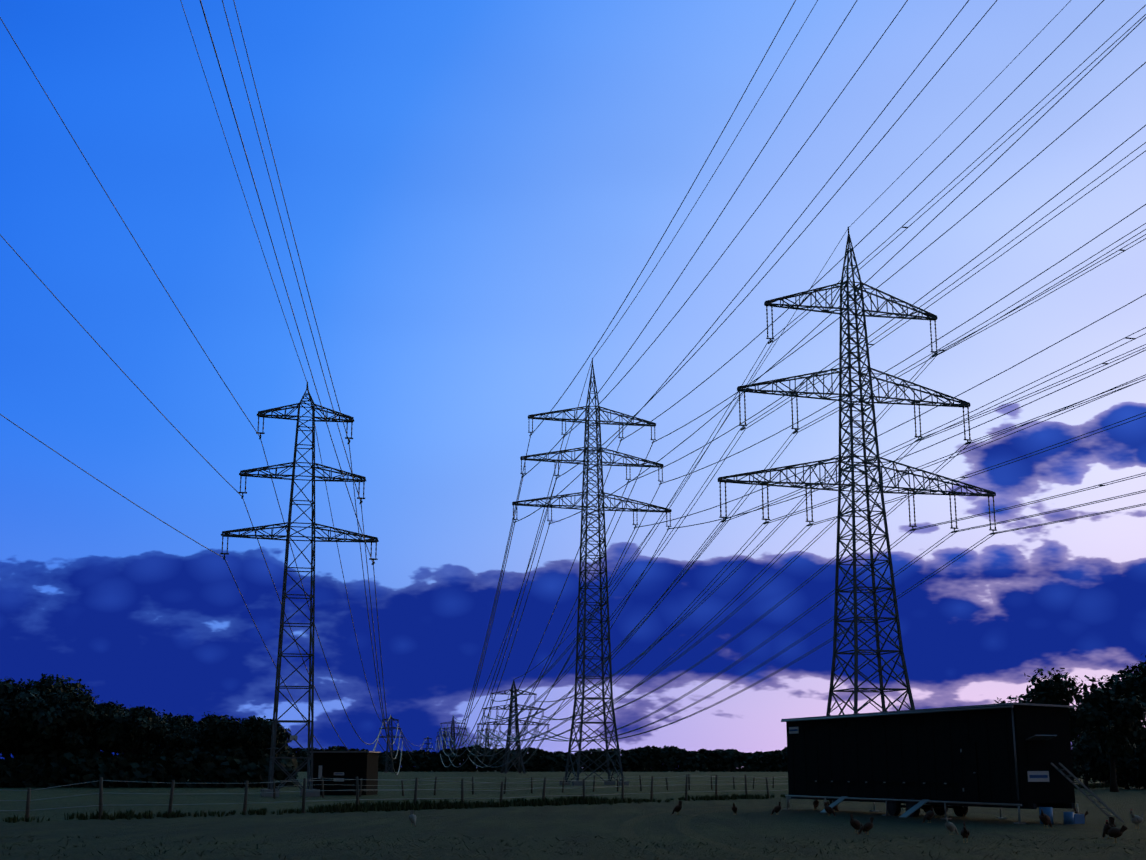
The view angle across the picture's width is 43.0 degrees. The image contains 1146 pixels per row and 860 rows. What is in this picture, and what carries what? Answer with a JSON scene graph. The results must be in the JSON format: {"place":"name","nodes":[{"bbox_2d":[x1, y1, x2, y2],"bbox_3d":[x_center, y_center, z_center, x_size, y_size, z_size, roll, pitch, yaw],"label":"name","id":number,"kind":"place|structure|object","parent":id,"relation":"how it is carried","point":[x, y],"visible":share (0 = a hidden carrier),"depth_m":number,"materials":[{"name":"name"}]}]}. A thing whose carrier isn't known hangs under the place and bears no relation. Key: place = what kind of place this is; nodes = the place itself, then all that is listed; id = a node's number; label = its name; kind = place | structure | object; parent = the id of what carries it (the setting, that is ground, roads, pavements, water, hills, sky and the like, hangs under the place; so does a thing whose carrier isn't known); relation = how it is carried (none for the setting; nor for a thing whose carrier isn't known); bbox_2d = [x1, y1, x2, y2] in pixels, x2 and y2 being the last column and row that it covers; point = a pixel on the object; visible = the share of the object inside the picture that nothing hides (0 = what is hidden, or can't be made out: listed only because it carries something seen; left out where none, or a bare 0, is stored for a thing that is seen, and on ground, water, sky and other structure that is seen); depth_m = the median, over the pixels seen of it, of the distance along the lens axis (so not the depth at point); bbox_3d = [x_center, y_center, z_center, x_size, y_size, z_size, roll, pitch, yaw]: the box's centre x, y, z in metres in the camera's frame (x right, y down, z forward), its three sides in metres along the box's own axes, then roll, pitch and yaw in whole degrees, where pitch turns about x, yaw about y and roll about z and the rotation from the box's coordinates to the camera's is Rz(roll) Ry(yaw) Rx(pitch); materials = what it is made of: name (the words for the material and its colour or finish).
{"place":"outdoors","nodes":[
{"label":"outdoors","id":0,"kind":"place"},
{"bbox_2d":[0,772,1099,821],"bbox_3d":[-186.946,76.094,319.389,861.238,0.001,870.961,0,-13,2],"label":"pasture field","id":1,"kind":"structure","parent":0,"point":[155,800],"depth_m":107.77,"materials":[{"name":"green plant"}]},
{"bbox_2d":[0,676,33,783],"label":"tree","id":2,"kind":"object","parent":1,"relation":"on","point":[6,684],"visible":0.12,"depth_m":151.27,"materials":[{"name":"green plant"}]},
{"bbox_2d":[0,692,34,757],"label":"tree","id":3,"kind":"object","parent":1,"relation":"on","point":[13,736],"visible":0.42,"depth_m":146.77,"materials":[{"name":"green plant"}]},
{"bbox_2d":[0,673,89,754],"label":"tree","id":4,"kind":"object","parent":1,"relation":"on","point":[47,685],"visible":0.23,"depth_m":151.03,"materials":[{"name":"green plant"}]},
{"bbox_2d":[7,687,100,784],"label":"tree","id":5,"kind":"object","parent":1,"relation":"on","point":[42,721],"visible":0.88,"depth_m":144.88,"materials":[{"name":"green plant"}]},
{"bbox_2d":[58,700,128,775],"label":"tree","id":6,"kind":"object","parent":1,"relation":"on","point":[108,713],"visible":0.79,"depth_m":144.89,"materials":[{"name":"green plant"}]},
{"bbox_2d":[95,703,128,755],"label":"tree","id":7,"kind":"object","parent":1,"relation":"on","point":[121,705],"depth_m":161.52,"materials":[{"name":"green plant"}]},
{"bbox_2d":[101,705,156,754],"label":"tree","id":8,"kind":"object","parent":1,"relation":"on","point":[133,709],"visible":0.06,"depth_m":152.46,"materials":[{"name":"green plant"}]},
{"bbox_2d":[96,706,170,776],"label":"tree","id":9,"kind":"object","parent":1,"relation":"on","point":[143,724],"visible":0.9,"depth_m":145.90,"materials":[{"name":"green plant"}]},
{"bbox_2d":[113,706,174,755],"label":"tree","id":10,"kind":"object","parent":1,"relation":"on","point":[166,715],"visible":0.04,"depth_m":160.78,"materials":[{"name":"green plant"}]},
{"bbox_2d":[0,746,299,787],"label":"bush belt","id":11,"kind":"object","parent":1,"relation":"on","point":[236,764],"visible":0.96,"depth_m":141.12,"materials":[{"name":"green plant"}]},
{"bbox_2d":[136,714,190,755],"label":"tree","id":12,"kind":"object","parent":1,"relation":"on","point":[178,723],"visible":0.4,"depth_m":150.83,"materials":[{"name":"green plant"}]},
{"bbox_2d":[160,714,194,747],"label":"tree","id":13,"kind":"object","parent":1,"relation":"on","point":[190,717],"visible":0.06,"depth_m":158.41,"materials":[{"name":"green plant"}]},
{"bbox_2d":[157,726,207,775],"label":"tree","id":14,"kind":"object","parent":1,"relation":"on","point":[186,739],"visible":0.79,"depth_m":145.37,"materials":[{"name":"green plant"}]},
{"bbox_2d":[180,720,209,749],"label":"tree","id":15,"kind":"object","parent":1,"relation":"on","point":[197,724],"visible":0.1,"depth_m":150.47,"materials":[{"name":"green plant"}]},
{"bbox_2d":[200,712,227,721],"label":"tree","id":16,"kind":"object","parent":1,"relation":"on","point":[206,717],"depth_m":158.98,"materials":[{"name":"green plant"}]},
{"bbox_2d":[196,714,254,753],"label":"tree","id":17,"kind":"object","parent":1,"relation":"on","point":[220,734],"visible":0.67,"depth_m":146.44,"materials":[{"name":"green plant"}]},
{"bbox_2d":[224,717,281,776],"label":"tree","id":18,"kind":"object","parent":1,"relation":"on","point":[241,721],"depth_m":149.91,"materials":[{"name":"green plant"}]},
{"bbox_2d":[232,715,291,779],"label":"tree","id":19,"kind":"object","parent":1,"relation":"on","point":[258,731],"visible":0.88,"depth_m":144.28,"materials":[{"name":"green plant"}]},
{"bbox_2d":[262,715,299,760],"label":"tree","id":20,"kind":"object","parent":1,"relation":"on","point":[288,751],"depth_m":159.54,"materials":[{"name":"green plant"}]},
{"bbox_2d":[310,751,380,794],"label":"field shed","id":21,"kind":"structure","parent":1,"relation":"on","point":[342,767],"depth_m":101.39,"materials":[{"name":"brown"}]},
{"bbox_2d":[273,774,1080,798],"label":"fence","id":22,"kind":"object","parent":1,"relation":"on","point":[435,783],"visible":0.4,"depth_m":106.37,"materials":[{"name":"brown wood"}]},
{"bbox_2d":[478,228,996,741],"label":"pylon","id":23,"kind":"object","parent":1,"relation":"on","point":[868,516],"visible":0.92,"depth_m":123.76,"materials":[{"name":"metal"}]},
{"bbox_2d":[721,0,1145,533],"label":"power lines","id":24,"kind":"object","parent":23,"relation":"attached to","point":[963,477],"visible":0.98,"depth_m":90.70,"materials":[{"name":"metal"}]},
{"bbox_2d":[994,694,1073,708],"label":"thin tree","id":25,"kind":"object","parent":1,"relation":"on","point":[1015,699],"visible":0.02,"depth_m":180.26,"materials":[{"name":"green plant"}]},
{"bbox_2d":[1020,667,1104,747],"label":"thin tree","id":26,"kind":"object","parent":1,"relation":"on","point":[1053,690],"visible":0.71,"depth_m":164.32,"materials":[{"name":"green plant"}]},
{"bbox_2d":[0,768,1145,859],"bbox_3d":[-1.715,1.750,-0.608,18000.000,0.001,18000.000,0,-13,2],"label":"field ground","id":27,"kind":"structure","parent":0,"point":[803,820],"depth_m":42.02,"materials":[{"name":"green plant"}]},
{"bbox_2d":[220,382,402,796],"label":"pylon","id":28,"kind":"object","parent":27,"relation":"on","point":[311,792],"visible":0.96,"depth_m":101.48,"materials":[{"name":"metal"}]},
{"bbox_2d":[0,0,372,562],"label":"power lines","id":29,"kind":"object","parent":28,"relation":"attached to","point":[263,254],"visible":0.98,"depth_m":51.02,"materials":[{"name":"metal"}]},
{"bbox_2d":[378,716,432,772],"bbox_3d":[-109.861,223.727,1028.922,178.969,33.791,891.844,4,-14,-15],"label":"pylon","id":30,"kind":"object","parent":27,"relation":"on","point":[391,736],"visible":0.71,"depth_m":589.62,"materials":[{"name":"metal"}]},
{"bbox_2d":[409,810,416,825],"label":"hen","id":31,"kind":"object","parent":27,"relation":"on","point":[412,818],"visible":1,"depth_m":47.35,"materials":[{"name":"white"}]},
{"bbox_2d":[423,737,433,751],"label":"pylon","id":32,"kind":"object","parent":27,"relation":"on","point":[428,738],"visible":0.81,"depth_m":1471.26,"materials":[{"name":"metal"}]},
{"bbox_2d":[435,727,449,750],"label":"pylon","id":33,"kind":"object","parent":27,"relation":"on","point":[443,736],"visible":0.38,"depth_m":1471.44,"materials":[{"name":"metal"}]},
{"bbox_2d":[435,716,466,750],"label":"pylon","id":34,"kind":"object","parent":27,"relation":"on","point":[453,727],"visible":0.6,"depth_m":884.62,"materials":[{"name":"metal"}]},
{"bbox_2d":[473,725,500,747],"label":"pylon","id":35,"kind":"object","parent":27,"relation":"on","point":[494,738],"visible":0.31,"depth_m":1127.36,"materials":[{"name":"metal"}]},
{"bbox_2d":[473,679,549,773],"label":"pylon","id":36,"kind":"object","parent":27,"relation":"on","point":[516,731],"visible":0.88,"depth_m":501.60,"materials":[{"name":"metal"}]},
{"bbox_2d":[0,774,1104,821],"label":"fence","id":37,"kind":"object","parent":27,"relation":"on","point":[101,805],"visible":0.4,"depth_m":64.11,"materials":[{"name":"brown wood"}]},
{"bbox_2d":[438,359,671,785],"bbox_3d":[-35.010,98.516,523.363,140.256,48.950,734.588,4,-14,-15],"label":"pylon","id":38,"kind":"object","parent":27,"relation":"on","point":[586,451],"visible":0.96,"depth_m":167.24,"materials":[{"name":"metal"}]},
{"bbox_2d":[515,0,1145,528],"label":"power lines","id":39,"kind":"object","parent":38,"relation":"attached to","point":[817,282],"visible":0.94,"depth_m":73.05,"materials":[{"name":"metal"}]},
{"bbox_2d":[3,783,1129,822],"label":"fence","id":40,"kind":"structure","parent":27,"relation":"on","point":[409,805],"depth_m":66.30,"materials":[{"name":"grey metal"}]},
{"bbox_2d":[672,801,681,814],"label":"hen","id":41,"kind":"object","parent":27,"relation":"on","point":[677,808],"visible":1,"depth_m":58.98,"materials":[{"name":"red"}]},
{"bbox_2d":[288,745,1141,771],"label":"bush belt","id":42,"kind":"object","parent":27,"relation":"on","point":[667,757],"visible":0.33,"depth_m":750.54,"materials":[{"name":"green plant"}]},
{"bbox_2d":[732,803,736,814],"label":"hen","id":43,"kind":"object","parent":27,"relation":"on","point":[734,808],"visible":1,"depth_m":58.89,"materials":[{"name":"red"}]},
{"bbox_2d":[771,802,780,814],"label":"hen","id":44,"kind":"object","parent":27,"relation":"on","point":[777,808],"visible":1,"depth_m":58.83,"materials":[{"name":"red"}]},
{"bbox_2d":[813,800,818,809],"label":"hen","id":45,"kind":"object","parent":27,"relation":"on","point":[815,803],"visible":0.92,"depth_m":66.16,"materials":[{"name":"red"}]},
{"bbox_2d":[824,802,834,815],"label":"hen","id":46,"kind":"object","parent":27,"relation":"on","point":[829,809],"visible":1,"depth_m":57.18,"materials":[{"name":"red"}]},
{"bbox_2d":[850,814,865,832],"bbox_3d":[8.276,11.446,42.311,0.552,0.558,0.255,6,-14,-24],"label":"hen","id":47,"kind":"object","parent":27,"relation":"on","point":[856,824],"visible":0.94,"depth_m":42.20,"materials":[{"name":"red"}]},
{"bbox_2d":[858,817,873,834],"bbox_3d":[8.345,11.277,41.429,0.479,0.484,0.221,0,-13,-1],"label":"hen","id":48,"kind":"object","parent":27,"relation":"on","point":[867,826],"visible":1,"depth_m":41.37,"materials":[{"name":"red"}]},
{"bbox_2d":[923,806,933,822],"bbox_3d":[12.274,13.294,50.278,0.558,0.564,0.258,8,-15,-31],"label":"hen","id":49,"kind":"object","parent":27,"relation":"on","point":[928,815],"visible":1,"depth_m":50.21,"materials":[{"name":"red"}]},
{"bbox_2d":[945,817,957,834],"bbox_3d":[10.776,11.268,41.392,0.480,0.486,0.222,8,-15,-30],"label":"hen","id":50,"kind":"object","parent":27,"relation":"on","point":[950,826],"visible":1,"depth_m":41.29,"materials":[{"name":"white"}]},
{"bbox_2d":[781,702,1123,823],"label":"mobile chicken coop","id":51,"kind":"structure","parent":27,"relation":"on","point":[1005,755],"depth_m":54.71,"materials":[{"name":"grey"}]},
{"bbox_2d":[961,806,967,816],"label":"hen","id":52,"kind":"object","parent":27,"relation":"on","point":[964,810],"visible":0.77,"depth_m":56.27,"materials":[{"name":"red"}]},
{"bbox_2d":[961,823,969,837],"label":"hen","id":53,"kind":"object","parent":27,"relation":"on","point":[965,832],"visible":1,"depth_m":36.85,"materials":[{"name":"red"}]},
{"bbox_2d":[1039,809,1051,827],"bbox_3d":[14.919,12.250,45.859,0.593,0.600,0.274,11,-17,-39],"label":"hen","id":54,"kind":"object","parent":27,"relation":"on","point":[1045,819],"visible":0.98,"depth_m":45.72,"materials":[{"name":"red"}]},
{"bbox_2d":[1074,808,1088,817],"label":"hen","id":55,"kind":"object","parent":27,"relation":"on","point":[1085,814],"visible":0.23,"depth_m":50.14,"materials":[{"name":"red"}]},
{"bbox_2d":[1071,740,1109,788],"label":"tree","id":56,"kind":"object","parent":27,"relation":"on","point":[1080,753],"visible":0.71,"depth_m":128.95,"materials":[{"name":"green plant"}]},
{"bbox_2d":[1068,687,1145,791],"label":"tree","id":57,"kind":"object","parent":27,"relation":"on","point":[1099,707],"visible":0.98,"depth_m":114.84,"materials":[{"name":"green plant"}]},
{"bbox_2d":[1071,722,1145,788],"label":"tree","id":58,"kind":"object","parent":27,"relation":"on","point":[1128,763],"visible":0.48,"depth_m":128.83,"materials":[{"name":"green plant"}]},
{"bbox_2d":[1102,817,1115,838],"bbox_3d":[14.338,10.664,39.002,0.267,0.584,0.578,3,-13,-12],"label":"hen","id":59,"kind":"object","parent":27,"relation":"on","point":[1110,823],"visible":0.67,"depth_m":38.86,"materials":[{"name":"red"}]},
{"bbox_2d":[1075,654,1145,752],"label":"tree","id":60,"kind":"object","parent":27,"relation":"on","point":[1131,682],"visible":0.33,"depth_m":133.80,"materials":[{"name":"green plant"}]},
{"bbox_2d":[1105,820,1127,842],"bbox_3d":[13.757,10.170,36.850,0.584,0.552,0.251,-10,-17,38],"label":"hen","id":61,"kind":"object","parent":27,"relation":"on","point":[1115,832],"visible":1,"depth_m":36.78,"materials":[{"name":"red"}]},
{"bbox_2d":[1130,809,1143,827],"bbox_3d":[17.743,12.222,45.736,0.610,0.576,0.262,6,-14,-24],"label":"hen","id":62,"kind":"object","parent":27,"relation":"on","point":[1136,819],"visible":1,"depth_m":45.63,"materials":[{"name":"white"}]},
{"bbox_2d":[0,834,1145,859],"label":"grass tufts","id":63,"kind":"object","parent":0,"point":[656,858],"depth_m":33.87,"materials":[{"name":"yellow plant"}]},
{"bbox_2d":[0,0,1145,767],"label":"sky","id":64,"kind":"structure","parent":0,"point":[474,191],"materials":[{"name":"blue"}]},
{"bbox_2d":[619,806,780,859],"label":"tire tracks","id":65,"kind":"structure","parent":0,"point":[628,833],"depth_m":40.05,"materials":[{"name":"brown soil"}]}
]}

